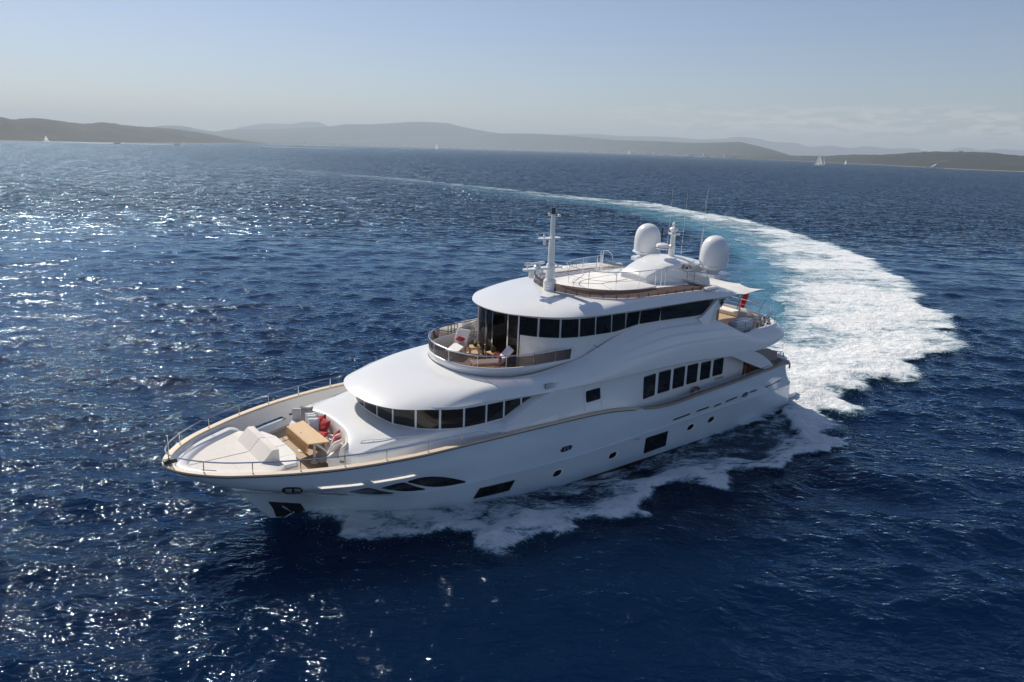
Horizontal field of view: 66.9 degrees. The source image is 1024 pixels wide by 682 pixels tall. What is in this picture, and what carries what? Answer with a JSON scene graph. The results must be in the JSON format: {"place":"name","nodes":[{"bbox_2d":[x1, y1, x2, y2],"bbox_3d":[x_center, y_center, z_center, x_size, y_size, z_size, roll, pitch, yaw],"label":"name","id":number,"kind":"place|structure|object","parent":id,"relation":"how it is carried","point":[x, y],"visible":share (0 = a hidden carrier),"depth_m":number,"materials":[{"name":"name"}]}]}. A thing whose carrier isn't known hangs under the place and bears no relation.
{"place":"outdoors","nodes":[
{"label":"outdoors","id":0,"kind":"place"},
{"bbox_2d":[0,117,265,143],"bbox_3d":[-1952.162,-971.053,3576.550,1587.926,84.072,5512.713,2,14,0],"label":"headland hills","id":1,"kind":"structure","parent":0,"point":[32,129],"depth_m":2866.68,"materials":[{"name":"grey"}]},
{"bbox_2d":[154,122,494,141],"bbox_3d":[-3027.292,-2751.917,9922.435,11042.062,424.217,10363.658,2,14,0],"label":"inland hills","id":2,"kind":"structure","parent":0,"point":[345,132],"depth_m":12502.07,"materials":[{"name":"grey"}]},
{"bbox_2d":[467,326,475,345],"bbox_3d":[-1.970,-0.183,37.819,0.434,0.928,0.495,-10,21,-37],"label":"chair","id":3,"kind":"object","parent":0,"point":[473,331],"visible":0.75,"depth_m":37.83,"materials":[{"name":"metal"}]},
{"bbox_2d":[0,141,1023,681],"bbox_3d":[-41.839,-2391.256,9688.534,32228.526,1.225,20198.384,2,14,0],"label":"sea","id":4,"kind":"structure","parent":0,"point":[152,295],"depth_m":39.24,"materials":[{"name":"liquid"}]},
{"bbox_2d":[162,195,795,517],"bbox_3d":[1.743,-0.191,37.883,35.935,13.900,9.090,-10,21,-37],"label":"motor yacht","id":5,"kind":"object","parent":4,"relation":"on","point":[604,367],"visible":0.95,"depth_m":34.37,"materials":[{"name":"white paint"}]},
{"bbox_2d":[299,406,312,421],"bbox_3d":[-8.727,3.104,32.815,0.560,0.690,0.191,3,-8,3],"label":"cushion","id":6,"kind":"object","parent":5,"relation":"on","point":[303,410],"visible":0.62,"depth_m":32.77,"materials":[{"name":"grey fabric"}]},
{"bbox_2d":[286,421,329,463],"bbox_3d":[-8.002,4.239,30.974,1.022,1.046,3.203,-10,21,-37],"label":"dining table","id":7,"kind":"object","parent":5,"relation":"on","point":[302,436],"visible":0.94,"depth_m":30.83,"materials":[{"name":"brown wood"}]},
{"bbox_2d":[305,412,316,422],"bbox_3d":[-8.411,3.246,32.413,0.520,0.520,0.181,-3,-6,-1],"label":"cushion","id":8,"kind":"object","parent":5,"relation":"on","point":[309,414],"visible":0.35,"depth_m":32.40,"materials":[{"name":"white fabric"}]},
{"bbox_2d":[306,414,317,423],"bbox_3d":[-8.293,3.311,32.171,0.520,0.540,0.191,-3,-8,-1],"label":"cushion","id":9,"kind":"object","parent":5,"relation":"on","point":[312,416],"visible":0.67,"depth_m":32.14,"materials":[{"name":"white fabric"}]},
{"bbox_2d":[308,417,319,429],"bbox_3d":[-8.162,3.420,31.889,0.520,0.540,0.201,-3,-14,-1],"label":"cushion","id":10,"kind":"object","parent":5,"relation":"on","point":[313,423],"visible":0.91,"depth_m":31.83,"materials":[{"name":"white fabric"}]},
{"bbox_2d":[313,436,330,462],"bbox_3d":[-7.378,4.320,30.551,0.718,0.799,1.000,-10,21,-37],"label":"chair","id":11,"kind":"object","parent":5,"relation":"on","point":[321,453],"visible":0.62,"depth_m":30.71,"materials":[{"name":"white fabric"}]},
{"bbox_2d":[318,414,325,423],"bbox_3d":[-7.915,3.315,32.138,0.540,0.540,0.191,-17,-29,32],"label":"cushion","id":12,"kind":"object","parent":5,"relation":"on","point":[322,417],"visible":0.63,"depth_m":32.05,"materials":[{"name":"red fabric"}]},
{"bbox_2d":[318,432,328,437],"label":"cushion","id":13,"kind":"object","parent":5,"relation":"on","point":[324,434],"visible":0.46,"depth_m":31.15,"materials":[{"name":"red fabric"}]},
{"bbox_2d":[319,418,330,431],"bbox_3d":[-7.673,3.469,31.721,0.560,0.560,0.210,12,-9,43],"label":"cushion","id":14,"kind":"object","parent":5,"relation":"on","point":[324,425],"visible":0.99,"depth_m":31.60,"materials":[{"name":"red fabric"}]},
{"bbox_2d":[319,493,345,494],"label":"hull window","id":15,"kind":"structure","parent":5,"relation":"in","point":[323,493],"depth_m":29.36,"materials":[{"name":"black glass"}]},
{"bbox_2d":[327,439,341,453],"bbox_3d":[-6.847,4.066,29.882,0.191,0.630,0.560,40,23,14],"label":"cushion","id":16,"kind":"object","parent":5,"relation":"on","point":[334,446],"visible":1,"depth_m":29.73,"materials":[{"name":"white fabric"}]},
{"bbox_2d":[330,433,340,445],"bbox_3d":[-6.944,3.865,30.482,0.161,0.520,0.540,31,17,10],"label":"cushion","id":17,"kind":"object","parent":5,"relation":"on","point":[337,435],"visible":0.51,"depth_m":30.29,"materials":[{"name":"white fabric"}]},
{"bbox_2d":[356,397,363,406],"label":"window","id":18,"kind":"structure","parent":5,"relation":"in","point":[359,400],"depth_m":33.34,"materials":[{"name":"black glass"}]},
{"bbox_2d":[364,401,375,414],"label":"window","id":19,"kind":"structure","parent":5,"relation":"in","point":[372,408],"depth_m":32.51,"materials":[{"name":"black glass"}]},
{"bbox_2d":[350,488,393,494],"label":"hull window","id":20,"kind":"structure","parent":5,"relation":"in","point":[369,491],"depth_m":29.50,"materials":[{"name":"black glass"}]},
{"bbox_2d":[377,406,391,422],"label":"window","id":21,"kind":"structure","parent":5,"relation":"in","point":[384,413],"depth_m":31.74,"materials":[{"name":"black glass"}]},
{"bbox_2d":[382,483,424,490],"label":"hull window","id":22,"kind":"structure","parent":5,"relation":"in","point":[399,486],"depth_m":29.77,"materials":[{"name":"black glass"}]},
{"bbox_2d":[393,409,414,427],"bbox_3d":[-4.353,3.027,31.230,0.990,0.835,0.074,7,15,21],"label":"window","id":23,"kind":"structure","parent":5,"relation":"in","point":[401,417],"depth_m":31.22,"materials":[{"name":"black glass"}]},
{"bbox_2d":[417,410,438,428],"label":"window","id":24,"kind":"structure","parent":5,"relation":"in","point":[427,419],"depth_m":31.01,"materials":[{"name":"black glass"}]},
{"bbox_2d":[408,476,465,486],"bbox_3d":[-2.941,5.502,30.461,2.690,0.825,0.315,-10,21,-37],"label":"hull window","id":25,"kind":"structure","parent":5,"relation":"in","point":[433,481],"depth_m":30.43,"materials":[{"name":"black glass"}]},
{"bbox_2d":[441,409,462,428],"bbox_3d":[-2.408,3.128,31.151,0.891,0.808,0.098,-2,14,-15],"label":"window","id":26,"kind":"structure","parent":5,"relation":"in","point":[449,418],"depth_m":31.13,"materials":[{"name":"black glass"}]},
{"bbox_2d":[446,329,470,353],"bbox_3d":[-2.546,0.128,36.591,0.660,0.979,1.878,6,17,13],"label":"sun lounger","id":27,"kind":"object","parent":5,"relation":"on","point":[458,346],"visible":0.73,"depth_m":36.92,"materials":[{"name":"white fabric"}]},
{"bbox_2d":[456,336,464,340],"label":"cushion","id":28,"kind":"object","parent":27,"relation":"on","point":[459,338],"visible":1,"depth_m":36.74,"materials":[{"name":"red fabric"}]},
{"bbox_2d":[469,345,480,356],"bbox_3d":[-1.764,0.458,36.509,0.488,0.455,0.500,-1,17,-10],"label":"side table","id":29,"kind":"object","parent":5,"relation":"on","point":[478,347],"visible":0.94,"depth_m":36.35,"materials":[{"name":"brown wood"}]},
{"bbox_2d":[471,339,478,345],"bbox_3d":[-1.709,0.048,36.506,0.370,0.337,0.378,13,18,37],"label":"flower arrangement","id":30,"kind":"object","parent":29,"relation":"on","point":[475,342],"visible":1,"depth_m":36.45,"materials":[{"name":"plant"}]},
{"bbox_2d":[465,405,485,426],"bbox_3d":[-1.495,3.048,31.571,0.979,0.805,0.081,-7,17,-32],"label":"window","id":31,"kind":"structure","parent":5,"relation":"in","point":[473,415],"depth_m":31.54,"materials":[{"name":"black glass"}]},
{"bbox_2d":[478,307,485,354],"bbox_3d":[-1.418,-0.611,36.568,0.074,2.442,1.089,-4,15,-22],"label":"glass door","id":32,"kind":"structure","parent":5,"relation":"in","point":[481,334],"depth_m":36.56,"materials":[{"name":"black glass"}]},
{"bbox_2d":[485,310,491,357],"bbox_3d":[-1.043,-0.400,35.902,0.021,2.421,0.629,-8,17,-35],"label":"glass door","id":33,"kind":"structure","parent":5,"relation":"in","point":[489,313],"depth_m":35.92,"materials":[{"name":"black glass"}]},
{"bbox_2d":[486,350,500,357],"bbox_3d":[-0.872,0.726,35.726,0.488,0.455,0.500,-13,22,-41],"label":"side table","id":34,"kind":"object","parent":5,"relation":"on","point":[490,353],"visible":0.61,"depth_m":35.62,"materials":[{"name":"brown wood"}]},
{"bbox_2d":[490,345,495,351],"bbox_3d":[-0.862,0.327,35.631,0.330,0.353,0.337,-10,21,-37],"label":"flower arrangement","id":35,"kind":"object","parent":34,"relation":"on","point":[493,348],"visible":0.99,"depth_m":35.58,"materials":[{"name":"plant"}]},
{"bbox_2d":[473,480,514,498],"bbox_3d":[-0.735,6.274,32.765,1.926,0.571,0.308,-7,16,-31],"label":"hull window","id":36,"kind":"structure","parent":5,"relation":"in","point":[502,487],"depth_m":32.74,"materials":[{"name":"black glass"}]},
{"bbox_2d":[487,401,502,421],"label":"window","id":37,"kind":"structure","parent":5,"relation":"in","point":[494,410],"depth_m":32.11,"materials":[{"name":"black glass"}]},
{"bbox_2d":[500,346,513,357],"bbox_3d":[-0.888,0.802,34.539,1.878,0.979,0.660,-3,17,-18],"label":"sun lounger","id":38,"kind":"object","parent":5,"relation":"on","point":[508,350],"visible":0.16,"depth_m":34.57,"materials":[{"name":"white fabric"}]},
{"bbox_2d":[504,398,519,416],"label":"window","id":39,"kind":"structure","parent":5,"relation":"in","point":[510,405],"depth_m":32.59,"materials":[{"name":"black glass"}]},
{"bbox_2d":[508,315,517,356],"bbox_3d":[0.040,-0.048,34.858,0.598,2.417,0.036,10,16,32],"label":"glass door","id":40,"kind":"structure","parent":5,"relation":"in","point":[513,320],"depth_m":34.78,"materials":[{"name":"black glass"}]},
{"bbox_2d":[519,316,537,336],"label":"window","id":41,"kind":"structure","parent":5,"relation":"in","point":[528,325],"depth_m":34.34,"materials":[{"name":"black glass"}]},
{"bbox_2d":[539,318,559,337],"bbox_3d":[1.649,-0.561,34.217,0.901,0.847,0.076,2,14,1],"label":"window","id":42,"kind":"structure","parent":5,"relation":"in","point":[548,328],"depth_m":34.20,"materials":[{"name":"black glass"}]},
{"bbox_2d":[561,319,578,337],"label":"window","id":43,"kind":"structure","parent":5,"relation":"in","point":[569,327],"depth_m":34.32,"materials":[{"name":"black glass"}]},
{"bbox_2d":[580,317,594,336],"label":"window","id":44,"kind":"structure","parent":5,"relation":"in","point":[587,325],"depth_m":34.70,"materials":[{"name":"black glass"}]},
{"bbox_2d":[586,388,599,402],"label":"window","id":45,"kind":"structure","parent":5,"relation":"in","point":[594,394],"depth_m":34.80,"materials":[{"name":"black glass"}]},
{"bbox_2d":[596,315,610,334],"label":"window","id":46,"kind":"structure","parent":5,"relation":"in","point":[603,323],"depth_m":35.22,"materials":[{"name":"black glass"}]},
{"bbox_2d":[612,313,625,331],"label":"window","id":47,"kind":"structure","parent":5,"relation":"in","point":[618,320],"depth_m":35.78,"materials":[{"name":"black glass"}]},
{"bbox_2d":[626,311,639,327],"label":"window","id":48,"kind":"structure","parent":5,"relation":"in","point":[633,317],"depth_m":36.32,"materials":[{"name":"black glass"}]},
{"bbox_2d":[643,373,655,398],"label":"window","id":49,"kind":"structure","parent":5,"relation":"in","point":[650,380],"depth_m":37.61,"materials":[{"name":"black glass"}]},
{"bbox_2d":[639,308,660,323],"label":"window","id":50,"kind":"structure","parent":5,"relation":"in","point":[651,315],"depth_m":37.03,"materials":[{"name":"black glass"}]},
{"bbox_2d":[644,431,667,453],"bbox_3d":[7.158,5.033,38.536,1.695,0.928,0.190,-10,21,-37],"label":"hull window","id":51,"kind":"structure","parent":5,"relation":"in","point":[657,441],"depth_m":38.53,"materials":[{"name":"black glass"}]},
{"bbox_2d":[657,369,670,393],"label":"window","id":52,"kind":"structure","parent":5,"relation":"in","point":[664,378],"depth_m":38.40,"materials":[{"name":"black glass"}]},
{"bbox_2d":[672,366,684,388],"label":"window","id":53,"kind":"structure","parent":5,"relation":"in","point":[679,373],"depth_m":39.08,"materials":[{"name":"black glass"}]},
{"bbox_2d":[661,299,712,319],"bbox_3d":[8.763,-1.554,38.708,3.921,0.735,0.077,-9,17,-37],"label":"window","id":54,"kind":"structure","parent":5,"relation":"in","point":[699,307],"depth_m":38.57,"materials":[{"name":"black glass"}]},
{"bbox_2d":[686,363,697,383],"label":"window","id":55,"kind":"structure","parent":5,"relation":"in","point":[692,370],"depth_m":39.71,"materials":[{"name":"black glass"}]},
{"bbox_2d":[691,386,699,393],"bbox_3d":[9.464,2.661,39.936,0.690,0.690,0.160,-10,21,-37],"label":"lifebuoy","id":56,"kind":"object","parent":5,"relation":"attached to","point":[695,388],"visible":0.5,"depth_m":39.76,"materials":[{"name":"plastic"}]},
{"bbox_2d":[700,360,710,379],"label":"window","id":57,"kind":"structure","parent":5,"relation":"in","point":[705,366],"depth_m":40.36,"materials":[{"name":"black glass"}]},
{"bbox_2d":[712,358,723,375],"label":"window","id":58,"kind":"structure","parent":5,"relation":"in","point":[718,364],"depth_m":40.99,"materials":[{"name":"black glass"}]},
{"bbox_2d":[683,278,772,312],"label":"awning","id":59,"kind":"object","parent":5,"relation":"attached to","point":[739,288],"visible":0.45,"depth_m":45.75,"materials":[{"name":"fabric"}]},
{"bbox_2d":[728,317,752,332],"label":"covered locker","id":60,"kind":"object","parent":5,"relation":"on","point":[732,323],"visible":0.72,"depth_m":42.16,"materials":[{"name":"white fabric"}]},
{"bbox_2d":[738,311,746,317],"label":"deck chair","id":61,"kind":"object","parent":5,"relation":"on","point":[741,314],"visible":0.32,"depth_m":43.36,"materials":[{"name":"grey wood"}]},
{"bbox_2d":[737,293,748,308],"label":"flag","id":62,"kind":"object","parent":5,"relation":"attached to","point":[745,296],"visible":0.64,"depth_m":46.96,"materials":[{"name":"red fabric"}]},
{"bbox_2d":[742,362,754,376],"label":"wooden door","id":63,"kind":"structure","parent":5,"relation":"in","point":[749,368],"depth_m":43.36,"materials":[{"name":"brown wood"}]},
{"bbox_2d":[752,314,762,327],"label":"deck chair","id":64,"kind":"object","parent":5,"relation":"on","point":[756,320],"visible":0.62,"depth_m":42.92,"materials":[{"name":"white wood"}]},
{"bbox_2d":[761,315,768,325],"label":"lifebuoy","id":65,"kind":"object","parent":5,"relation":"attached to","point":[766,323],"visible":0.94,"depth_m":43.01,"materials":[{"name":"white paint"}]},
{"bbox_2d":[225,164,966,554],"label":"wake foam","id":66,"kind":"object","parent":4,"relation":"on","point":[867,318],"visible":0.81,"depth_m":54.02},
{"bbox_2d":[281,303,974,557],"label":"spray","id":67,"kind":"object","parent":4,"relation":"on","point":[800,397],"visible":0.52,"depth_m":47.86,"materials":[{"name":"white liquid"}]},
{"bbox_2d":[813,153,824,166],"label":"sailing boat","id":68,"kind":"object","parent":4,"relation":"on","point":[818,161],"visible":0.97,"depth_m":1263.41,"materials":[{"name":"fabric"}]},
{"bbox_2d":[925,164,942,168],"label":"motor boat","id":69,"kind":"object","parent":4,"relation":"on","point":[936,166],"visible":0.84,"depth_m":1368.66,"materials":[{"name":"white"}]},
{"bbox_2d":[0,0,1023,151],"label":"sky","id":70,"kind":"structure","parent":0,"point":[924,75],"materials":[{"name":"blue"}]},
{"bbox_2d":[262,133,791,157],"bbox_3d":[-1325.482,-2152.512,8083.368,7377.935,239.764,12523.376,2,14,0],"label":"coastal hills","id":71,"kind":"structure","parent":0,"point":[524,141],"depth_m":9803.81,"materials":[{"name":"grey"}]},
{"bbox_2d":[235,122,1023,155],"bbox_3d":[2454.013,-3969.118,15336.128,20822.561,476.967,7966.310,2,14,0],"label":"mountains","id":72,"kind":"structure","parent":0,"point":[795,149],"depth_m":16280.01,"materials":[{"name":"grey"}]},
{"bbox_2d":[716,151,1023,171],"bbox_3d":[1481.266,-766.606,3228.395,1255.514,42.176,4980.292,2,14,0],"label":"point hills","id":73,"kind":"structure","parent":0,"point":[979,161],"depth_m":2018.86,"materials":[{"name":"grey"}]}
]}

